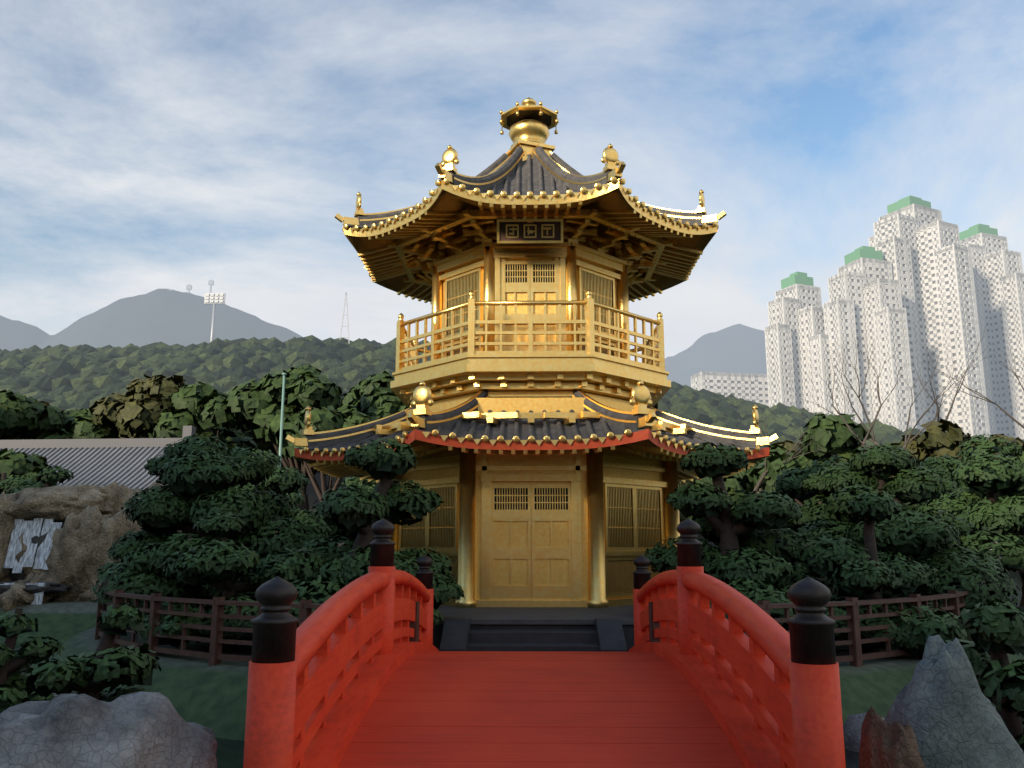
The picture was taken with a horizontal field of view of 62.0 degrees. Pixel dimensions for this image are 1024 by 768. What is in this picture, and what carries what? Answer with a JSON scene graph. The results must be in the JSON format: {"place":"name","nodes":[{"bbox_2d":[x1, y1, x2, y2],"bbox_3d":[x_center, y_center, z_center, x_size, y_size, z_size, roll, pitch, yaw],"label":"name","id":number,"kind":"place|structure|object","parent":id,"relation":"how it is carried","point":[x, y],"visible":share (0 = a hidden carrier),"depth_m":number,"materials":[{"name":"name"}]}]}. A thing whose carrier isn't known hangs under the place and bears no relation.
{"place":"outdoors","nodes":[
{"label":"outdoors","id":0,"kind":"place"},
{"bbox_2d":[4,485,113,520],"bbox_3d":[-12.680,3.382,23.700,2.836,1.172,2.141,7,-13,-31],"label":"rock","id":1,"kind":"object","parent":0,"point":[58,503],"visible":0.76,"depth_m":22.97,"materials":[{"name":"stone"}]},
{"bbox_2d":[0,289,301,350],"bbox_3d":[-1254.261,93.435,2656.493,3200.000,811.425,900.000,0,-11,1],"label":"mountain","id":2,"kind":"structure","parent":0,"point":[169,317],"depth_m":2644.51,"materials":[{"name":"grey stone"}]},
{"bbox_2d":[169,280,213,292],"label":"mountain masts","id":3,"kind":"object","parent":2,"relation":"on","point":[189,286],"visible":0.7,"depth_m":2726.20,"materials":[{"name":"grey metal"}]},
{"bbox_2d":[0,335,1023,445],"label":"hill forest crowns","id":4,"kind":"object","parent":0,"point":[65,377],"visible":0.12,"depth_m":291.57,"materials":[{"name":"green plant"}]},
{"bbox_2d":[0,601,1023,740],"bbox_3d":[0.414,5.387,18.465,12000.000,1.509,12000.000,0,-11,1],"label":"ground","id":5,"kind":"structure","parent":0,"point":[198,690],"depth_m":10.95,"materials":[{"name":"green plant"}]},
{"bbox_2d":[0,535,12,581],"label":"rockery","id":6,"kind":"object","parent":5,"relation":"on","point":[2,543],"visible":0.12,"depth_m":22.55,"materials":[{"name":"stone"}]},
{"bbox_2d":[0,491,15,580],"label":"rock","id":7,"kind":"object","parent":5,"relation":"on","point":[7,524],"visible":0.62,"depth_m":22.61,"materials":[{"name":"brown stone"}]},
{"bbox_2d":[0,473,40,494],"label":"pine","id":8,"kind":"object","parent":5,"relation":"on","point":[8,484],"depth_m":31.67,"materials":[{"name":"green plant"}]},
{"bbox_2d":[0,389,43,438],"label":"tree","id":9,"kind":"object","parent":5,"relation":"on","point":[17,411],"depth_m":55.52,"materials":[{"name":"green plant"}]},
{"bbox_2d":[0,448,58,486],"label":"tree","id":10,"kind":"object","parent":5,"relation":"on","point":[14,464],"visible":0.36,"depth_m":37.99,"materials":[{"name":"green plant"}]},
{"bbox_2d":[0,572,59,611],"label":"rockery","id":11,"kind":"object","parent":5,"relation":"on","point":[14,595],"visible":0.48,"depth_m":21.07,"materials":[{"name":"stone"}]},
{"bbox_2d":[0,518,61,604],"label":"waterfall","id":12,"kind":"structure","parent":5,"relation":"on","point":[29,555],"depth_m":22.52,"materials":[{"name":"white liquid"}]},
{"bbox_2d":[2,399,64,439],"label":"tree","id":13,"kind":"object","parent":5,"relation":"on","point":[28,434],"depth_m":58.62,"materials":[{"name":"green plant"}]},
{"bbox_2d":[0,581,71,593],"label":"rock","id":14,"kind":"object","parent":5,"relation":"on","point":[49,587],"visible":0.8,"depth_m":21.28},
{"bbox_2d":[9,520,64,580],"bbox_3d":[-12.704,4.512,23.144,2.531,3.121,1.320,0,-11,1],"label":"rock","id":15,"kind":"object","parent":5,"relation":"on","point":[40,539],"visible":0.14,"depth_m":22.64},
{"bbox_2d":[7,464,73,493],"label":"tree","id":16,"kind":"object","parent":5,"relation":"on","point":[52,476],"depth_m":28.83,"materials":[{"name":"green plant"}]},
{"bbox_2d":[15,515,108,579],"bbox_3d":[-12.244,5.110,23.955,3.758,3.818,4.021,-1,-11,6],"label":"rockery","id":17,"kind":"object","parent":5,"relation":"on","point":[28,570],"visible":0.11,"depth_m":22.47,"materials":[{"name":"stone"}]},
{"bbox_2d":[72,481,145,515],"bbox_3d":[-11.986,4.253,25.929,2.882,2.558,3.156,-1,-11,6],"label":"rockery","id":18,"kind":"object","parent":17,"relation":"on","point":[119,495],"visible":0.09,"depth_m":25.50,"materials":[{"name":"stone"}]},
{"bbox_2d":[45,505,102,600],"bbox_3d":[-11.379,4.631,22.499,1.449,2.846,1.471,0,-11,1],"label":"rock","id":19,"kind":"object","parent":5,"relation":"on","point":[67,560],"visible":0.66,"depth_m":21.94,"materials":[{"name":"brown stone"}]},
{"bbox_2d":[31,405,119,438],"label":"tree","id":20,"kind":"object","parent":5,"relation":"on","point":[79,424],"depth_m":57.38,"materials":[{"name":"green plant"}]},
{"bbox_2d":[78,583,109,601],"bbox_3d":[-10.501,5.621,22.621,2.717,1.649,1.963,-8,-13,36],"label":"rockery","id":21,"kind":"object","parent":5,"relation":"on","point":[86,596],"visible":0.03,"depth_m":21.83,"materials":[{"name":"brown stone"}]},
{"bbox_2d":[0,426,195,490],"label":"tiled roof","id":22,"kind":"structure","parent":5,"relation":"on","point":[106,462],"depth_m":45.50,"materials":[{"name":"tile"}]},
{"bbox_2d":[69,507,142,600],"bbox_3d":[-10.646,4.916,22.657,1.942,3.581,1.757,10,-15,-42],"label":"rockery","id":23,"kind":"object","parent":5,"relation":"on","point":[116,526],"visible":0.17,"depth_m":22.19,"materials":[{"name":"stone"}]},
{"bbox_2d":[89,374,185,437],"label":"tree","id":24,"kind":"object","parent":5,"relation":"on","point":[131,416],"depth_m":55.59,"materials":[{"name":"green plant"}]},
{"bbox_2d":[123,374,159,395],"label":"tree","id":25,"kind":"object","parent":5,"relation":"on","point":[134,386],"visible":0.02,"depth_m":60.30,"materials":[{"name":"green plant"}]},
{"bbox_2d":[136,480,185,534],"bbox_3d":[-9.912,4.256,25.517,3.007,3.255,3.678,5,-12,-23],"label":"rockery","id":26,"kind":"object","parent":5,"relation":"on","point":[154,483],"visible":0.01,"depth_m":25.97,"materials":[{"name":"stone"}]},
{"bbox_2d":[96,487,234,595],"bbox_3d":[-6.850,3.635,18.433,3.565,3.524,3.445,0,-11,1],"label":"pine","id":27,"kind":"object","parent":5,"relation":"on","point":[108,564],"depth_m":17.46,"materials":[{"name":"green plant"}]},
{"bbox_2d":[143,381,259,453],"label":"tree","id":28,"kind":"object","parent":5,"relation":"on","point":[204,411],"depth_m":54.40,"materials":[{"name":"green plant"}]},
{"bbox_2d":[187,722,216,740],"bbox_3d":[-3.592,3.943,9.167,0.771,0.608,0.882,3,-11,-15],"label":"rock","id":29,"kind":"object","parent":5,"relation":"on","point":[209,731],"visible":0.14,"depth_m":9.30,"materials":[{"name":"grey stone"}]},
{"bbox_2d":[90,434,327,608],"bbox_3d":[-5.423,2.913,15.880,4.286,3.942,3.982,0,-11,1],"label":"pine","id":30,"kind":"object","parent":5,"relation":"on","point":[190,470],"depth_m":15.03,"materials":[{"name":"green plant"}]},
{"bbox_2d":[128,512,301,651],"bbox_3d":[-4.374,3.189,13.148,2.600,2.375,2.671,0,-11,1],"label":"pine","id":31,"kind":"object","parent":5,"relation":"on","point":[200,563],"depth_m":12.34,"materials":[{"name":"green plant"}]},
{"bbox_2d":[228,423,270,448],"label":"tree","id":32,"kind":"object","parent":5,"relation":"on","point":[245,431],"visible":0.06,"depth_m":60.33,"materials":[{"name":"green plant"}]},
{"bbox_2d":[223,449,305,512],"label":"pine","id":33,"kind":"object","parent":5,"relation":"on","point":[295,499],"depth_m":35.16,"materials":[{"name":"green plant"}]},
{"bbox_2d":[262,442,288,461],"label":"tree","id":34,"kind":"object","parent":5,"relation":"on","point":[270,448],"visible":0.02,"depth_m":65.09,"materials":[{"name":"green plant"}]},
{"bbox_2d":[221,363,343,513],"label":"tree","id":35,"kind":"object","parent":5,"relation":"on","point":[258,405],"depth_m":52.13,"materials":[{"name":"green plant"}]},
{"bbox_2d":[228,465,337,537],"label":"pine","id":36,"kind":"object","parent":5,"relation":"on","point":[281,483],"depth_m":29.69,"materials":[{"name":"green plant"}]},
{"bbox_2d":[279,373,286,470],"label":"garden pole","id":37,"kind":"object","parent":5,"relation":"on","point":[281,422],"visible":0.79,"depth_m":43.55,"materials":[{"name":"green"}]},
{"bbox_2d":[292,401,342,478],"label":"tree","id":38,"kind":"object","parent":5,"relation":"on","point":[314,471],"depth_m":60.98,"materials":[{"name":"green plant"}]},
{"bbox_2d":[262,405,377,515],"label":"park tree","id":39,"kind":"object","parent":5,"relation":"on","point":[326,418],"depth_m":49.29,"materials":[{"name":"green plant"}]},
{"bbox_2d":[340,384,362,406],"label":"tree","id":40,"kind":"object","parent":5,"relation":"on","point":[350,398],"visible":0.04,"depth_m":64.86,"materials":[{"name":"green plant"}]},
{"bbox_2d":[244,437,464,628],"bbox_3d":[-2.362,2.591,13.216,3.283,3.591,3.517,0,-11,1],"label":"pine","id":41,"kind":"object","parent":5,"relation":"on","point":[315,563],"depth_m":13.00,"materials":[{"name":"green plant"}]},
{"bbox_2d":[330,477,378,559],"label":"pine","id":42,"kind":"object","parent":5,"relation":"on","point":[358,482],"depth_m":32.21,"materials":[{"name":"green plant"}]},
{"bbox_2d":[334,371,394,416],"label":"tree","id":43,"kind":"object","parent":5,"relation":"on","point":[377,384],"visible":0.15,"depth_m":58.91,"materials":[{"name":"green plant"}]},
{"bbox_2d":[361,392,409,418],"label":"tree","id":44,"kind":"object","parent":5,"relation":"on","point":[383,405],"visible":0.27,"depth_m":54.01,"materials":[{"name":"green plant"}]},
{"bbox_2d":[254,472,745,558],"bbox_3d":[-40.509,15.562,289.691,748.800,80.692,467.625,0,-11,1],"label":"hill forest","id":45,"kind":"object","parent":5,"relation":"on","point":[312,494],"depth_m":59.36,"materials":[{"name":"green plant"}]},
{"bbox_2d":[373,97,688,651],"bbox_3d":[0.414,-0.936,19.666,11.400,12.382,13.360,0,-11,1],"label":"pagoda","id":46,"kind":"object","parent":5,"relation":"on","point":[542,550],"depth_m":16.82,"materials":[{"name":"gold metal"}]},
{"bbox_2d":[334,144,725,303],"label":"upper roof","id":47,"kind":"structure","parent":46,"relation":"attached to","point":[540,180],"depth_m":18.08,"materials":[{"name":"gold metal"}]},
{"bbox_2d":[286,380,777,482],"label":"lower roof","id":48,"kind":"structure","parent":46,"relation":"attached to","point":[451,429],"depth_m":15.63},
{"bbox_2d":[95,576,972,666],"bbox_3d":[0.414,4.704,18.594,17.139,0.950,16.881,0,-11,1],"label":"island fence","id":49,"kind":"object","parent":5,"relation":"on","point":[214,655],"visible":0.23,"depth_m":11.49,"materials":[{"name":"brown wood"}]},
{"bbox_2d":[243,518,845,767],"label":"bridge","id":50,"kind":"structure","parent":5,"relation":"on","point":[331,684],"depth_m":6.07,"materials":[{"name":"red wood"}]},
{"bbox_2d":[678,480,695,522],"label":"tree","id":51,"kind":"object","parent":5,"relation":"on","point":[681,517],"visible":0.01,"depth_m":37.71,"materials":[{"name":"green plant"}]},
{"bbox_2d":[689,474,751,519],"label":"tree","id":52,"kind":"object","parent":5,"relation":"on","point":[735,489],"visible":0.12,"depth_m":50.48,"materials":[{"name":"green plant"}]},
{"bbox_2d":[691,372,768,405],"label":"block","id":53,"kind":"structure","parent":5,"relation":"on","point":[750,387],"depth_m":427.92,"materials":[{"name":"white concrete"}]},
{"bbox_2d":[640,442,844,631],"bbox_3d":[3.626,2.694,13.625,3.421,3.560,3.642,0,-11,1],"label":"pine","id":54,"kind":"object","parent":5,"relation":"on","point":[775,552],"depth_m":13.56,"materials":[{"name":"green plant"}]},
{"bbox_2d":[723,444,811,504],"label":"tree","id":55,"kind":"object","parent":5,"relation":"on","point":[777,449],"visible":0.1,"depth_m":52.05,"materials":[{"name":"green plant"}]},
{"bbox_2d":[768,440,802,454],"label":"park tree","id":56,"kind":"object","parent":5,"relation":"on","point":[791,444],"visible":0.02,"depth_m":64.90,"materials":[{"name":"green plant"}]},
{"bbox_2d":[752,400,824,503],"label":"bare tree","id":57,"kind":"object","parent":5,"relation":"on","point":[759,482],"visible":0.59,"depth_m":47.98,"materials":[{"name":"grey plant"}]},
{"bbox_2d":[764,272,833,414],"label":"tower","id":58,"kind":"structure","parent":5,"relation":"on","point":[797,344],"depth_m":357.91,"materials":[{"name":"white concrete"}]},
{"bbox_2d":[749,412,871,504],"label":"park tree","id":59,"kind":"object","parent":5,"relation":"on","point":[844,442],"depth_m":47.38,"materials":[{"name":"green plant"}]},
{"bbox_2d":[754,454,906,576],"bbox_3d":[9.507,4.435,26.038,5.200,4.579,4.786,0,-11,1],"label":"pine","id":60,"kind":"object","parent":5,"relation":"on","point":[788,484],"depth_m":26.08,"materials":[{"name":"green plant"}]},
{"bbox_2d":[843,713,884,752],"bbox_3d":[3.984,3.963,9.376,0.760,0.678,0.786,0,-11,1],"label":"rock","id":61,"kind":"object","parent":5,"relation":"on","point":[852,725],"visible":0.19,"depth_m":9.31,"materials":[{"name":"grey stone"}]},
{"bbox_2d":[823,246,916,431],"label":"tower","id":62,"kind":"structure","parent":5,"relation":"on","point":[864,288],"depth_m":346.24,"materials":[{"name":"white concrete"}]},
{"bbox_2d":[858,441,900,450],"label":"tree","id":63,"kind":"object","parent":5,"relation":"on","point":[892,444],"depth_m":67.75,"materials":[{"name":"green plant"}]},
{"bbox_2d":[798,492,971,658],"bbox_3d":[5.368,2.994,12.885,2.706,2.694,3.101,0,-11,1],"label":"pine","id":64,"kind":"object","parent":5,"relation":"on","point":[852,569],"depth_m":12.56,"materials":[{"name":"green plant"}]},
{"bbox_2d":[761,443,1020,618],"bbox_3d":[6.946,3.038,16.195,4.461,3.836,4.772,0,-11,1],"label":"pine","id":65,"kind":"object","parent":5,"relation":"on","point":[921,535],"depth_m":15.47,"materials":[{"name":"green plant"}]},
{"bbox_2d":[859,706,924,767],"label":"brown rock","id":66,"kind":"object","parent":5,"relation":"on","point":[884,744],"visible":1,"depth_m":4.70,"materials":[{"name":"brown stone"}]},
{"bbox_2d":[793,323,995,445],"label":"bare tree","id":67,"kind":"object","parent":5,"relation":"on","point":[874,441],"visible":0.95,"depth_m":51.77,"materials":[{"name":"grey plant"}]},
{"bbox_2d":[820,347,976,452],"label":"bare tree","id":68,"kind":"object","parent":5,"relation":"on","point":[907,441],"visible":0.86,"depth_m":43.50,"materials":[{"name":"grey plant"}]},
{"bbox_2d":[868,195,989,437],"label":"tower","id":69,"kind":"structure","parent":5,"relation":"on","point":[915,240],"depth_m":361.34,"materials":[{"name":"white concrete"}]},
{"bbox_2d":[900,455,968,519],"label":"pine","id":70,"kind":"object","parent":5,"relation":"on","point":[946,467],"depth_m":28.42,"materials":[{"name":"green plant"}]},
{"bbox_2d":[895,418,977,465],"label":"park tree","id":71,"kind":"object","parent":5,"relation":"on","point":[934,438],"visible":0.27,"depth_m":47.45,"materials":[{"name":"green plant"}]},
{"bbox_2d":[884,635,1023,767],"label":"standing stone","id":72,"kind":"object","parent":5,"relation":"on","point":[943,707],"visible":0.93,"depth_m":5.00,"materials":[{"name":"grey rock"}]},
{"bbox_2d":[912,341,1023,428],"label":"bare tree","id":73,"kind":"object","parent":5,"relation":"on","point":[1011,417],"visible":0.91,"depth_m":51.99,"materials":[{"name":"grey plant"}]},
{"bbox_2d":[915,449,1023,579],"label":"pine","id":74,"kind":"object","parent":5,"relation":"on","point":[1002,518],"depth_m":23.08,"materials":[{"name":"green plant"}]},
{"bbox_2d":[921,598,1023,752],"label":"shrub","id":75,"kind":"object","parent":5,"relation":"on","point":[995,627],"depth_m":6.97,"materials":[{"name":"green plant"}]},
{"bbox_2d":[952,434,1023,541],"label":"pine","id":76,"kind":"object","parent":5,"relation":"on","point":[1008,448],"depth_m":29.25,"materials":[{"name":"green plant"}]},
{"bbox_2d":[959,224,1023,438],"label":"tower","id":77,"kind":"structure","parent":5,"relation":"on","point":[998,274],"depth_m":395.04,"materials":[{"name":"white concrete"}]},
{"bbox_2d":[988,434,1023,447],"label":"park tree","id":78,"kind":"object","parent":5,"relation":"on","point":[1017,439],"visible":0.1,"depth_m":59.94,"materials":[{"name":"green plant"}]},
{"bbox_2d":[993,345,1023,390],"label":"bare tree","id":79,"kind":"object","parent":5,"relation":"on","point":[1016,375],"visible":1,"depth_m":47.02,"materials":[{"name":"grey plant"}]},
{"bbox_2d":[1014,448,1023,463],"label":"tree","id":80,"kind":"object","parent":5,"relation":"on","point":[1021,458],"visible":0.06,"depth_m":41.05,"materials":[{"name":"green plant"}]},
{"bbox_2d":[1018,569,1023,605],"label":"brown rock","id":81,"kind":"object","parent":5,"relation":"on","point":[1022,601],"visible":0.1,"depth_m":22.65,"materials":[{"name":"stone"}]},
{"bbox_2d":[0,643,1023,767],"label":"pond water","id":82,"kind":"structure","parent":0,"point":[229,753],"depth_m":9.02,"materials":[{"name":"green liquid"}]},
{"bbox_2d":[0,608,63,712],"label":"shrub","id":83,"kind":"object","parent":82,"relation":"on","point":[36,650],"depth_m":10.25,"materials":[{"name":"green plant"}]},
{"bbox_2d":[25,603,161,701],"bbox_3d":[-4.068,2.958,8.169,1.765,1.660,1.647,0,-11,1],"label":"shrub","id":84,"kind":"object","parent":82,"relation":"on","point":[129,666],"depth_m":8.07,"materials":[{"name":"green plant"}]},
{"bbox_2d":[0,692,217,767],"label":"boulder","id":85,"kind":"object","parent":82,"relation":"on","point":[144,730],"visible":1,"depth_m":4.69,"materials":[{"name":"grey stone"}]},
{"bbox_2d":[979,541,1022,612],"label":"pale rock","id":86,"kind":"object","parent":82,"relation":"on","point":[1016,578],"visible":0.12,"depth_m":22.29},
{"bbox_2d":[0,0,1023,362],"label":"sky","id":87,"kind":"structure","parent":0,"point":[146,146],"materials":[{"name":"blue"}]},
{"bbox_2d":[665,324,766,386],"bbox_3d":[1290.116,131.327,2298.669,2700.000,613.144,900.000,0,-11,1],"label":"mountain","id":88,"kind":"structure","parent":0,"point":[738,348],"depth_m":2276.77,"materials":[{"name":"grey stone"}]}
]}

